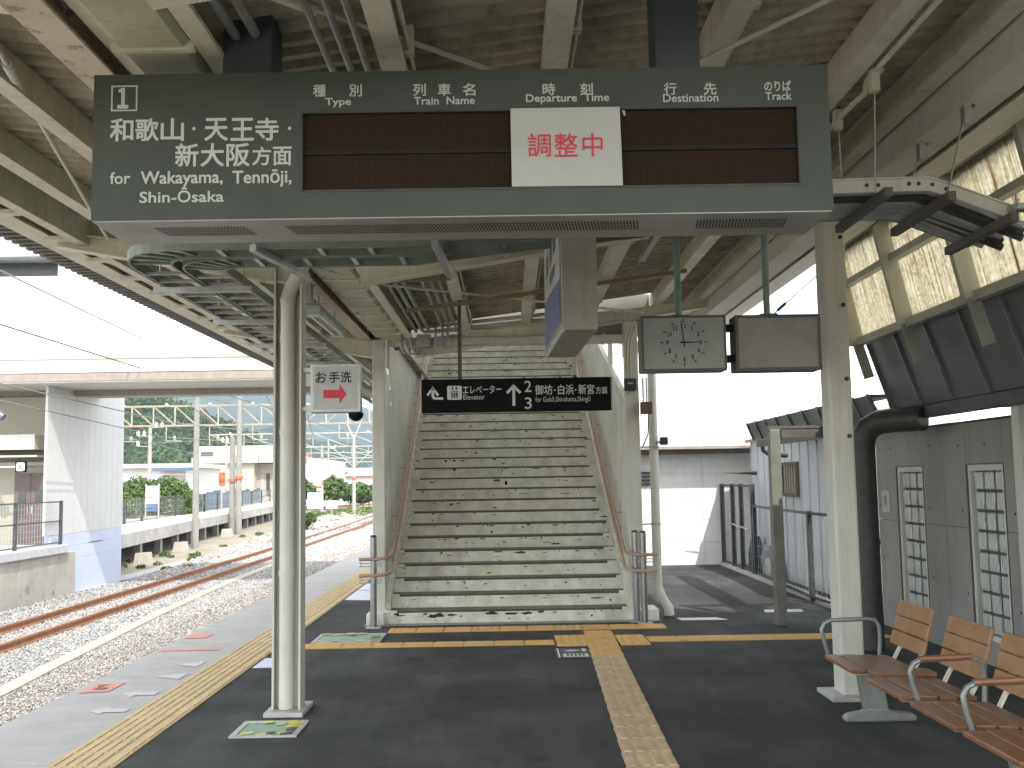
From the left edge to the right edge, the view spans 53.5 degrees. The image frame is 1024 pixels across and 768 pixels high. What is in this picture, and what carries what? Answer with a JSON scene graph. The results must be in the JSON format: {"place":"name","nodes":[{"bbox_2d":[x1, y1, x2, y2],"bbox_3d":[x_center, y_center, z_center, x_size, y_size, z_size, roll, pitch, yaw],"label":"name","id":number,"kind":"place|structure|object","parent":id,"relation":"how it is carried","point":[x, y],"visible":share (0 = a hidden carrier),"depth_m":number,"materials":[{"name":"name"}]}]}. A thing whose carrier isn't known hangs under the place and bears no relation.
{"place":"outdoors","nodes":[
{"label":"outdoors","id":0,"kind":"place"},
{"bbox_2d":[0,383,272,433],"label":"overhead wire","id":1,"kind":"object","parent":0,"point":[119,410],"visible":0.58,"depth_m":28.78,"materials":[{"name":"metal"}]},
{"bbox_2d":[0,400,272,443],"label":"overhead wire","id":2,"kind":"object","parent":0,"point":[117,426],"visible":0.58,"depth_m":29.34,"materials":[{"name":"metal"}]},
{"bbox_2d":[123,398,259,463],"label":"hill","id":3,"kind":"structure","parent":0,"point":[178,456],"depth_m":297.40,"materials":[{"name":"green plant"}]},
{"bbox_2d":[123,397,265,463],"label":"forest","id":4,"kind":"object","parent":3,"relation":"on","point":[171,432],"visible":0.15,"depth_m":310.96,"materials":[{"name":"green plant"}]},
{"bbox_2d":[121,501,372,575],"bbox_3d":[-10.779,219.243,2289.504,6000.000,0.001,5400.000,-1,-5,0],"label":"ground","id":5,"kind":"structure","parent":0,"point":[211,543],"depth_m":50.48,"materials":[{"name":"concrete"}]},
{"bbox_2d":[0,544,75,611],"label":"retaining wall","id":6,"kind":"structure","parent":5,"relation":"on","point":[31,575],"depth_m":25.17,"materials":[{"name":"concrete"}]},
{"bbox_2d":[0,397,45,544],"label":"station building","id":7,"kind":"structure","parent":6,"relation":"on","point":[22,433],"depth_m":27.85,"materials":[{"name":"white glass"}]},
{"bbox_2d":[0,461,26,471],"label":"square sign","id":8,"kind":"object","parent":7,"relation":"attached to","point":[20,466],"visible":1,"depth_m":26.85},
{"bbox_2d":[14,473,30,544],"bbox_3d":[-13.401,3.435,27.787,0.440,1.980,0.100,-1,-5,0],"label":"door","id":9,"kind":"structure","parent":7,"relation":"in","point":[22,488],"depth_m":27.80,"materials":[{"name":"brown glass"}]},
{"bbox_2d":[29,473,43,544],"bbox_3d":[-12.946,3.427,27.790,0.450,1.980,0.100,-1,-5,0],"label":"door","id":10,"kind":"structure","parent":7,"relation":"in","point":[37,479],"depth_m":27.78,"materials":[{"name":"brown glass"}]},
{"bbox_2d":[0,252,371,397],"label":"footbridge","id":11,"kind":"object","parent":7,"relation":"on","point":[170,357],"visible":0.35,"depth_m":26.20,"materials":[{"name":"beige paint"}]},
{"bbox_2d":[0,270,140,338],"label":"overhead wire","id":12,"kind":"object","parent":11,"relation":"attached to","point":[67,302],"visible":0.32,"depth_m":21.66,"materials":[{"name":"metal"}]},
{"bbox_2d":[0,324,343,431],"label":"overhead wire","id":13,"kind":"object","parent":11,"relation":"attached to","point":[113,359],"visible":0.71,"depth_m":22.64,"materials":[{"name":"metal"}]},
{"bbox_2d":[0,501,62,550],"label":"fence","id":14,"kind":"object","parent":6,"relation":"on","point":[15,517],"visible":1,"depth_m":24.91,"materials":[{"name":"metal"}]},
{"bbox_2d":[42,385,124,590],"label":"tower wall","id":15,"kind":"structure","parent":5,"relation":"on","point":[83,470],"depth_m":28.97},
{"bbox_2d":[122,485,144,518],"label":"bush","id":16,"kind":"object","parent":5,"relation":"on","point":[129,492],"visible":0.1,"depth_m":54.66,"materials":[{"name":"green plant"}]},
{"bbox_2d":[133,552,152,564],"bbox_3d":[-13.677,6.474,37.694,0.560,0.440,0.560,-1,-5,0],"label":"concrete footing","id":17,"kind":"object","parent":5,"relation":"on","point":[145,558],"visible":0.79,"depth_m":37.46,"materials":[{"name":"concrete"}]},
{"bbox_2d":[136,422,163,512],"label":"catenary pole","id":18,"kind":"object","parent":5,"relation":"on","point":[149,470],"visible":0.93,"depth_m":59.76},
{"bbox_2d":[123,475,192,515],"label":"bush","id":19,"kind":"object","parent":5,"relation":"on","point":[172,486],"visible":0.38,"depth_m":59.30,"materials":[{"name":"green plant"}]},
{"bbox_2d":[123,463,224,493],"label":"white house","id":20,"kind":"structure","parent":5,"relation":"on","point":[208,477],"depth_m":74.61,"materials":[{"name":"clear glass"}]},
{"bbox_2d":[172,541,188,551],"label":"concrete footing","id":21,"kind":"object","parent":5,"relation":"on","point":[180,547],"visible":1,"depth_m":44.22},
{"bbox_2d":[0,530,367,697],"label":"buried kerb","id":22,"kind":"structure","parent":5,"relation":"on","point":[23,680],"depth_m":18.80,"materials":[{"name":"concrete"}]},
{"bbox_2d":[0,547,369,767],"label":"platform","id":23,"kind":"structure","parent":5,"relation":"on","point":[45,735],"depth_m":8.13,"materials":[{"name":"concrete"}]},
{"bbox_2d":[79,682,124,692],"bbox_3d":[-3.263,2.419,8.093,0.220,0.001,0.400,-1,-5,0],"label":"orange mark","id":24,"kind":"object","parent":23,"relation":"on","point":[111,687],"visible":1,"depth_m":8.07,"materials":[{"name":"paint"}]},
{"bbox_2d":[90,706,129,713],"bbox_3d":[-2.862,2.334,7.270,0.242,0.001,0.242,4,-8,-44],"label":"painted arrow","id":25,"kind":"object","parent":23,"relation":"on","point":[100,711],"visible":1,"depth_m":7.27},
{"bbox_2d":[123,690,159,696],"bbox_3d":[-2.856,2.389,7.855,0.252,0.001,0.262,3,-7,-39],"label":"painted arrow","id":26,"kind":"object","parent":23,"relation":"on","point":[131,694],"visible":1,"depth_m":7.84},
{"bbox_2d":[45,567,369,767],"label":"tactile paving","id":27,"kind":"structure","parent":23,"relation":"on","point":[117,743],"depth_m":7.48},
{"bbox_2d":[115,564,1023,767],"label":"asphalt paving","id":28,"kind":"structure","parent":23,"relation":"on","point":[743,704],"depth_m":7.25,"materials":[{"name":"asphalt"}]},
{"bbox_2d":[252,658,271,667],"bbox_3d":[-2.118,2.495,9.096,0.300,0.001,0.500,-1,-5,0],"label":"floor patch","id":29,"kind":"object","parent":28,"relation":"on","point":[265,663],"visible":0.4,"depth_m":9.02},
{"bbox_2d":[228,720,308,738],"bbox_3d":[-1.581,2.251,6.640,0.430,0.018,0.420,-1,-5,0],"label":"sign","id":30,"kind":"object","parent":28,"relation":"on","point":[272,729],"visible":1,"depth_m":6.62,"materials":[{"name":"metal"}]},
{"bbox_2d":[263,267,312,717],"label":"steel column","id":31,"kind":"structure","parent":28,"relation":"on","point":[288,540],"depth_m":7.25,"materials":[{"name":"metal"}]},
{"bbox_2d":[302,363,361,413],"bbox_3d":[-1.303,0.034,7.350,0.425,0.353,0.107,-1,-5,0],"label":"toilet sign","id":32,"kind":"object","parent":31,"relation":"attached to","point":[335,388],"visible":1,"depth_m":7.30,"materials":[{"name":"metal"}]},
{"bbox_2d":[0,0,1023,398],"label":"platform canopy","id":33,"kind":"object","parent":31,"relation":"on","point":[940,62],"visible":0.58,"depth_m":5.22,"materials":[{"name":"metal"}]},
{"bbox_2d":[208,0,259,40],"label":"conduit run","id":34,"kind":"object","parent":33,"relation":"attached to","point":[220,11],"visible":1,"depth_m":3.75,"materials":[{"name":"metal"}]},
{"bbox_2d":[306,283,312,302],"bbox_3d":[-1.695,-0.756,8.461,0.060,0.150,0.120,-1,-5,0],"label":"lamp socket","id":35,"kind":"object","parent":33,"relation":"attached to","point":[309,292],"visible":0.79,"depth_m":8.40,"materials":[{"name":"metal"}]},
{"bbox_2d":[306,296,344,336],"bbox_3d":[-1.688,-0.624,9.242,0.120,0.205,1.340,-1,-5,0],"label":"fluorescent lamp","id":36,"kind":"object","parent":33,"relation":"hanging from","point":[333,328],"visible":0.99,"depth_m":9.06,"materials":[{"name":"metal"}]},
{"bbox_2d":[299,0,455,328],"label":"conduit run","id":37,"kind":"object","parent":33,"relation":"attached to","point":[329,13],"visible":0.41,"depth_m":4.08,"materials":[{"name":"metal"}]},
{"bbox_2d":[127,236,660,402],"bbox_3d":[-0.433,-0.453,12.987,4.190,0.708,14.224,-1,-5,0],"label":"cable tray","id":38,"kind":"object","parent":33,"relation":"attached to","point":[292,257],"visible":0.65,"depth_m":6.51,"materials":[{"name":"metal"}]},
{"bbox_2d":[386,282,429,332],"bbox_3d":[-1.023,-0.813,9.639,0.240,0.058,4.150,-1,-5,0],"label":"conduit run","id":39,"kind":"object","parent":33,"relation":"attached to","point":[402,296],"visible":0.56,"depth_m":9.88,"materials":[{"name":"metal"}]},
{"bbox_2d":[91,0,833,243],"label":"departure board","id":40,"kind":"object","parent":33,"relation":"hanging from","point":[252,142],"visible":1,"depth_m":3.82,"materials":[{"name":"metal"}]},
{"bbox_2d":[510,107,624,186],"bbox_3d":[0.212,-0.886,3.792,0.432,0.302,0.010,-1,-5,-1],"label":"paper notice","id":41,"kind":"object","parent":40,"relation":"attached to","point":[574,146],"visible":1,"depth_m":3.79,"materials":[{"name":"paper"}]},
{"bbox_2d":[420,300,612,413],"bbox_3d":[0.036,-0.352,9.679,1.814,1.240,0.074,-1,-5,0],"label":"direction sign","id":42,"kind":"object","parent":33,"relation":"hanging from","point":[574,392],"visible":1,"depth_m":9.60,"materials":[{"name":"metal"}]},
{"bbox_2d":[544,237,597,358],"bbox_3d":[0.354,-0.763,6.477,0.215,1.074,1.160,-1,-5,-3],"label":"advertising lightbox","id":43,"kind":"object","parent":33,"relation":"hanging from","point":[571,297],"visible":0.62,"depth_m":5.90,"materials":[{"name":"white plastic"}]},
{"bbox_2d":[637,236,733,373],"bbox_3d":[1.238,-0.755,7.305,0.666,1.346,0.208,-1,-5,0],"label":"platform clock","id":44,"kind":"object","parent":33,"relation":"hanging from","point":[678,342],"visible":0.99,"depth_m":7.17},
{"bbox_2d":[729,235,822,373],"bbox_3d":[1.872,-0.802,7.317,0.604,1.436,0.200,-1,-5,0],"label":"blank lightbox","id":45,"kind":"object","parent":33,"relation":"attached to","point":[766,341],"visible":0.93,"depth_m":7.18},
{"bbox_2d":[775,220,878,312],"bbox_3d":[2.478,-0.936,7.908,1.613,0.976,0.024,4,-7,-41],"label":"tension wire","id":46,"kind":"object","parent":33,"relation":"attached to","point":[781,306],"visible":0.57,"depth_m":7.63,"materials":[{"name":"metal"}]},
{"bbox_2d":[820,65,1023,254],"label":"cable trunking","id":47,"kind":"object","parent":33,"relation":"attached to","point":[960,218],"visible":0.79,"depth_m":5.36,"materials":[{"name":"beige paint"}]},
{"bbox_2d":[845,118,1023,379],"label":"windbreak","id":48,"kind":"object","parent":33,"relation":"hanging from","point":[906,282],"visible":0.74,"depth_m":7.94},
{"bbox_2d":[311,633,386,643],"bbox_3d":[-1.669,2.611,10.450,0.690,0.021,0.595,-1,-5,0],"label":"floor hatch","id":49,"kind":"object","parent":28,"relation":"on","point":[329,638],"visible":1,"depth_m":10.43,"materials":[{"name":"metal"}]},
{"bbox_2d":[345,590,369,599],"bbox_3d":[-2.098,2.997,14.422,0.390,0.001,1.300,-1,-5,0],"label":"floor patch","id":50,"kind":"object","parent":28,"relation":"on","point":[360,595],"visible":0.6,"depth_m":14.37,"materials":[{"name":"paint"}]},
{"bbox_2d":[366,535,381,628],"bbox_3d":[-1.536,2.188,11.267,0.160,1.012,0.140,-1,-5,0],"label":"guard post","id":51,"kind":"object","parent":28,"relation":"on","point":[373,587],"visible":1,"depth_m":11.23,"materials":[{"name":"silver metal"}]},
{"bbox_2d":[359,310,661,625],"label":"staircase","id":52,"kind":"structure","parent":28,"relation":"on","point":[506,517],"depth_m":13.28,"materials":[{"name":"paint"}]},
{"bbox_2d":[372,339,387,610],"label":"steel column","id":53,"kind":"structure","parent":52,"relation":"on","point":[379,483],"depth_m":11.67,"materials":[{"name":"metal"}]},
{"bbox_2d":[622,321,642,605],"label":"steel column","id":54,"kind":"structure","parent":52,"relation":"on","point":[633,462],"depth_m":11.69,"materials":[{"name":"metal"}]},
{"bbox_2d":[624,326,636,390],"bbox_3d":[1.365,-0.297,11.736,0.155,0.754,0.102,-1,-5,0],"label":"junction box","id":55,"kind":"object","parent":54,"relation":"attached to","point":[630,384],"visible":1,"depth_m":11.71,"materials":[{"name":"metal"}]},
{"bbox_2d":[640,378,651,446],"bbox_3d":[1.548,0.330,11.722,0.130,0.804,0.128,-1,-5,0],"label":"junction box","id":56,"kind":"object","parent":54,"relation":"attached to","point":[646,407],"visible":1,"depth_m":11.70,"materials":[{"name":"metal"}]},
{"bbox_2d":[640,374,673,615],"bbox_3d":[1.687,0.941,11.939,0.347,3.484,0.174,-3,-6,20],"label":"downpipe","id":57,"kind":"object","parent":52,"relation":"attached to","point":[665,602],"visible":0.84,"depth_m":11.90,"materials":[{"name":"beige paint"}]},
{"bbox_2d":[388,623,666,632],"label":"tactile paving","id":58,"kind":"structure","parent":28,"relation":"on","point":[529,628],"depth_m":10.90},
{"bbox_2d":[555,648,591,658],"bbox_3d":[0.561,2.473,9.352,0.330,0.008,0.540,-1,-5,0],"label":"floor sticker","id":59,"kind":"object","parent":28,"relation":"on","point":[572,653],"visible":1,"depth_m":9.34,"materials":[{"name":"plastic"}]},
{"bbox_2d":[305,633,890,648],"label":"tactile paving","id":60,"kind":"structure","parent":28,"relation":"on","point":[582,640],"depth_m":9.98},
{"bbox_2d":[583,630,679,767],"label":"tactile paving","id":61,"kind":"structure","parent":28,"relation":"on","point":[641,740],"depth_m":7.00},
{"bbox_2d":[630,530,639,622],"bbox_3d":[1.393,2.154,11.415,0.160,1.012,0.140,-1,-5,0],"label":"guard post","id":62,"kind":"object","parent":28,"relation":"on","point":[636,593],"visible":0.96,"depth_m":11.38,"materials":[{"name":"silver metal"}]},
{"bbox_2d":[637,531,652,623],"bbox_3d":[1.464,2.141,11.286,0.160,1.012,0.140,-1,-5,0],"label":"guard post","id":63,"kind":"object","parent":28,"relation":"on","point":[644,593],"visible":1,"depth_m":11.25,"materials":[{"name":"silver metal"}]},
{"bbox_2d":[749,536,772,577],"bbox_3d":[4.114,2.784,16.381,0.304,0.603,1.723,-1,-5,0],"label":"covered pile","id":64,"kind":"object","parent":28,"relation":"on","point":[765,564],"visible":0.33,"depth_m":16.39,"materials":[{"name":"plastic"}]},
{"bbox_2d":[719,562,830,608],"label":"kerb","id":65,"kind":"structure","parent":28,"relation":"on","point":[751,574],"depth_m":15.18,"materials":[{"name":"concrete"}]},
{"bbox_2d":[719,484,754,573],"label":"gate","id":66,"kind":"structure","parent":65,"relation":"on","point":[733,533],"depth_m":17.56,"materials":[{"name":"metal"}]},
{"bbox_2d":[752,504,830,603],"bbox_3d":[3.807,2.286,14.066,0.126,1.130,4.262,-1,-5,1],"label":"fence","id":67,"kind":"object","parent":65,"relation":"on","point":[811,594],"visible":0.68,"depth_m":13.11,"materials":[{"name":"metal"}]},
{"bbox_2d":[765,425,822,625],"bbox_3d":[3.211,1.522,11.031,0.810,2.140,0.120,-1,-5,0],"label":"shelter post","id":68,"kind":"object","parent":28,"relation":"on","point":[777,529],"visible":0.96,"depth_m":10.98,"materials":[{"name":"metal"}]},
{"bbox_2d":[745,394,885,457],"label":"shelter roof","id":69,"kind":"structure","parent":68,"relation":"on","point":[863,406],"depth_m":11.77,"materials":[{"name":"metal"}]},
{"bbox_2d":[814,221,863,702],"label":"steel column","id":70,"kind":"structure","parent":28,"relation":"on","point":[841,495],"depth_m":7.44,"materials":[{"name":"metal"}]},
{"bbox_2d":[819,600,934,721],"bbox_3d":[2.336,1.791,6.458,0.576,0.772,0.694,-1,-5,0],"label":"bench","id":71,"kind":"object","parent":28,"relation":"on","point":[874,703],"visible":0.76,"depth_m":6.58,"materials":[{"name":"brown wood"}]},
{"bbox_2d":[854,285,1023,675],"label":"toilet building","id":72,"kind":"structure","parent":28,"relation":"on","point":[951,525],"depth_m":8.76,"materials":[{"name":"concrete"}]},
{"bbox_2d":[881,490,890,511],"bbox_3d":[3.945,1.237,10.720,0.014,0.225,0.220,-1,-5,0],"label":"notice","id":73,"kind":"object","parent":72,"relation":"attached to","point":[886,502],"depth_m":10.70,"materials":[{"name":"paper"}]},
{"bbox_2d":[854,404,928,650],"bbox_3d":[3.468,1.312,9.277,0.704,2.220,0.244,-6,-7,42],"label":"black downpipe","id":74,"kind":"object","parent":72,"relation":"attached to","point":[870,428],"visible":0.84,"depth_m":9.32,"materials":[{"name":"metal"}]},
{"bbox_2d":[895,465,929,607],"bbox_3d":[4.001,1.554,10.047,0.084,1.489,0.684,-1,-5,0],"label":"window","id":75,"kind":"structure","parent":72,"relation":"in","point":[912,523],"depth_m":10.13,"materials":[{"name":"glass"}]},
{"bbox_2d":[965,462,1013,643],"bbox_3d":[4.008,1.403,8.454,0.084,1.489,0.684,-1,-5,0],"label":"window","id":76,"kind":"structure","parent":72,"relation":"in","point":[985,482],"depth_m":8.52,"materials":[{"name":"glass"}]},
{"bbox_2d":[865,615,1023,767],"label":"bench","id":77,"kind":"object","parent":28,"relation":"on","point":[998,730],"visible":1,"depth_m":5.19,"materials":[{"name":"brown wood"}]},
{"bbox_2d":[867,668,936,677],"bbox_3d":[2.306,1.772,6.022,0.368,0.147,0.380,4,-7,-40],"label":"seat","id":78,"kind":"object","parent":77,"relation":"attached to","point":[902,672],"visible":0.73,"depth_m":5.96,"materials":[{"name":"brown wood"}]},
{"bbox_2d":[0,524,372,725],"bbox_3d":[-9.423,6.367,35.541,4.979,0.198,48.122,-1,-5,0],"label":"ballast","id":79,"kind":"structure","parent":5,"relation":"on","point":[38,608],"depth_m":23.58,"materials":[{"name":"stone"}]},
{"bbox_2d":[0,515,372,661],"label":"railway track","id":80,"kind":"structure","parent":79,"relation":"on","point":[25,640],"depth_m":24.05,"materials":[{"name":"metal"}]},
{"bbox_2d":[192,397,199,548],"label":"catenary pole","id":81,"kind":"object","parent":5,"relation":"on","point":[195,522],"visible":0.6,"depth_m":46.92,"materials":[{"name":"concrete"}]},
{"bbox_2d":[121,501,272,559],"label":"platform","id":82,"kind":"structure","parent":5,"relation":"on","point":[136,534],"depth_m":49.42,"materials":[{"name":"concrete"}]},
{"bbox_2d":[145,484,159,518],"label":"platform sign","id":83,"kind":"object","parent":82,"relation":"on","point":[153,492],"visible":0.84,"depth_m":51.60,"materials":[{"name":"metal"}]},
{"bbox_2d":[122,490,270,523],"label":"fence","id":84,"kind":"object","parent":82,"relation":"on","point":[141,509],"visible":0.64,"depth_m":56.86,"materials":[{"name":"metal"}]},
{"bbox_2d":[219,472,224,511],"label":"orange signal","id":85,"kind":"object","parent":82,"relation":"on","point":[221,479],"visible":1,"depth_m":62.63,"materials":[{"name":"paint"}]},
{"bbox_2d":[307,482,322,508],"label":"platform sign","id":86,"kind":"object","parent":82,"relation":"on","point":[314,500],"visible":1,"depth_m":87.36,"materials":[{"name":"white paint"}]},
{"bbox_2d":[173,488,259,523],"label":"blue fence","id":87,"kind":"object","parent":5,"relation":"on","point":[209,495],"visible":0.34,"depth_m":76.04,"materials":[{"name":"metal"}]},
{"bbox_2d":[228,437,235,533],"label":"catenary pole","id":88,"kind":"object","parent":5,"relation":"on","point":[231,481],"visible":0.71,"depth_m":60.06,"materials":[{"name":"concrete"}]},
{"bbox_2d":[229,445,371,465],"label":"overhead gantry","id":89,"kind":"object","parent":88,"relation":"attached to","point":[318,458],"visible":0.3,"depth_m":124.57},
{"bbox_2d":[235,396,242,533],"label":"catenary pole","id":90,"kind":"object","parent":5,"relation":"on","point":[238,511],"visible":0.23,"depth_m":59.57,"materials":[{"name":"concrete"}]},
{"bbox_2d":[124,402,371,441],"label":"overhead gantry","id":91,"kind":"object","parent":90,"relation":"attached to","point":[218,424],"visible":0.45,"depth_m":60.16,"materials":[{"name":"metal"}]},
{"bbox_2d":[122,515,362,569],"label":"weeds","id":92,"kind":"object","parent":5,"relation":"on","point":[168,555],"visible":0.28,"depth_m":40.98,"materials":[{"name":"green plant"}]},
{"bbox_2d":[118,512,372,588],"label":"dry gravel","id":93,"kind":"structure","parent":5,"relation":"on","point":[260,541],"depth_m":44.79,"materials":[{"name":"gravel"}]},
{"bbox_2d":[191,457,306,500],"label":"beige house","id":94,"kind":"structure","parent":5,"relation":"on","point":[257,472],"depth_m":103.53,"materials":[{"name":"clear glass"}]},
{"bbox_2d":[199,445,344,506],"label":"white hall","id":95,"kind":"structure","parent":5,"relation":"on","point":[313,470],"depth_m":124.60,"materials":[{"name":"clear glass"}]},
{"bbox_2d":[305,511,317,528],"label":"bush","id":96,"kind":"object","parent":5,"relation":"on","point":[311,516],"visible":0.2,"depth_m":60.49,"materials":[{"name":"green plant"}]},
{"bbox_2d":[306,474,348,509],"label":"bush","id":97,"kind":"object","parent":5,"relation":"on","point":[335,488],"visible":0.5,"depth_m":110.26,"materials":[{"name":"green plant"}]},
{"bbox_2d":[314,507,372,516],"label":"grass","id":98,"kind":"structure","parent":5,"relation":"on","point":[368,510],"depth_m":96.41,"materials":[{"name":"green plant"}]},
{"bbox_2d":[352,435,355,512],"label":"catenary pole","id":99,"kind":"object","parent":5,"relation":"on","point":[353,478],"visible":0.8,"depth_m":94.42,"materials":[{"name":"orange paint"}]},
{"bbox_2d":[342,481,372,507],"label":"bush","id":100,"kind":"object","parent":5,"relation":"on","point":[364,492],"visible":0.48,"depth_m":116.87,"materials":[{"name":"green plant"}]},
{"bbox_2d":[602,293,760,436],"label":"elevator tower","id":101,"kind":"structure","parent":5,"relation":"on","point":[727,402],"depth_m":26.10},
{"bbox_2d":[168,395,371,444],"bbox_3d":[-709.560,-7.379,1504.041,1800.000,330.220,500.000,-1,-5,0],"label":"sky","id":102,"kind":"structure","parent":0,"point":[255,412],"depth_m":1410.08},
{"bbox_2d":[209,431,371,457],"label":"overhead gantry","id":103,"kind":"object","parent":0,"point":[313,446],"visible":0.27,"depth_m":95.80,"materials":[{"name":"metal"}]},
{"bbox_2d":[246,427,371,467],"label":"mountain","id":104,"kind":"structure","parent":0,"point":[315,453],"depth_m":718.67,"materials":[{"name":"plant"}]},
{"bbox_2d":[345,468,371,500],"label":"roadside house","id":105,"kind":"structure","parent":0,"point":[363,475],"depth_m":157.24,"materials":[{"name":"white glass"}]},
{"bbox_2d":[0,237,1010,421],"label":"sky","id":106,"kind":"structure","parent":0,"point":[790,391],"materials":[{"name":"white"}]},
{"bbox_2d":[640,435,751,565],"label":"building","id":107,"kind":"structure","parent":0,"point":[692,476],"depth_m":18.68,"materials":[{"name":"metal"}]},
{"bbox_2d":[745,404,950,611],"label":"metal shed","id":108,"kind":"structure","parent":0,"point":[803,476],"depth_m":14.91,"materials":[{"name":"grey metal"}]},
{"bbox_2d":[781,462,799,496],"bbox_3d":[4.191,1.437,15.303,0.045,0.520,0.800,-1,-5,0],"label":"window","id":109,"kind":"structure","parent":108,"relation":"in","point":[790,470],"depth_m":15.27,"materials":[{"name":"beige glass"}]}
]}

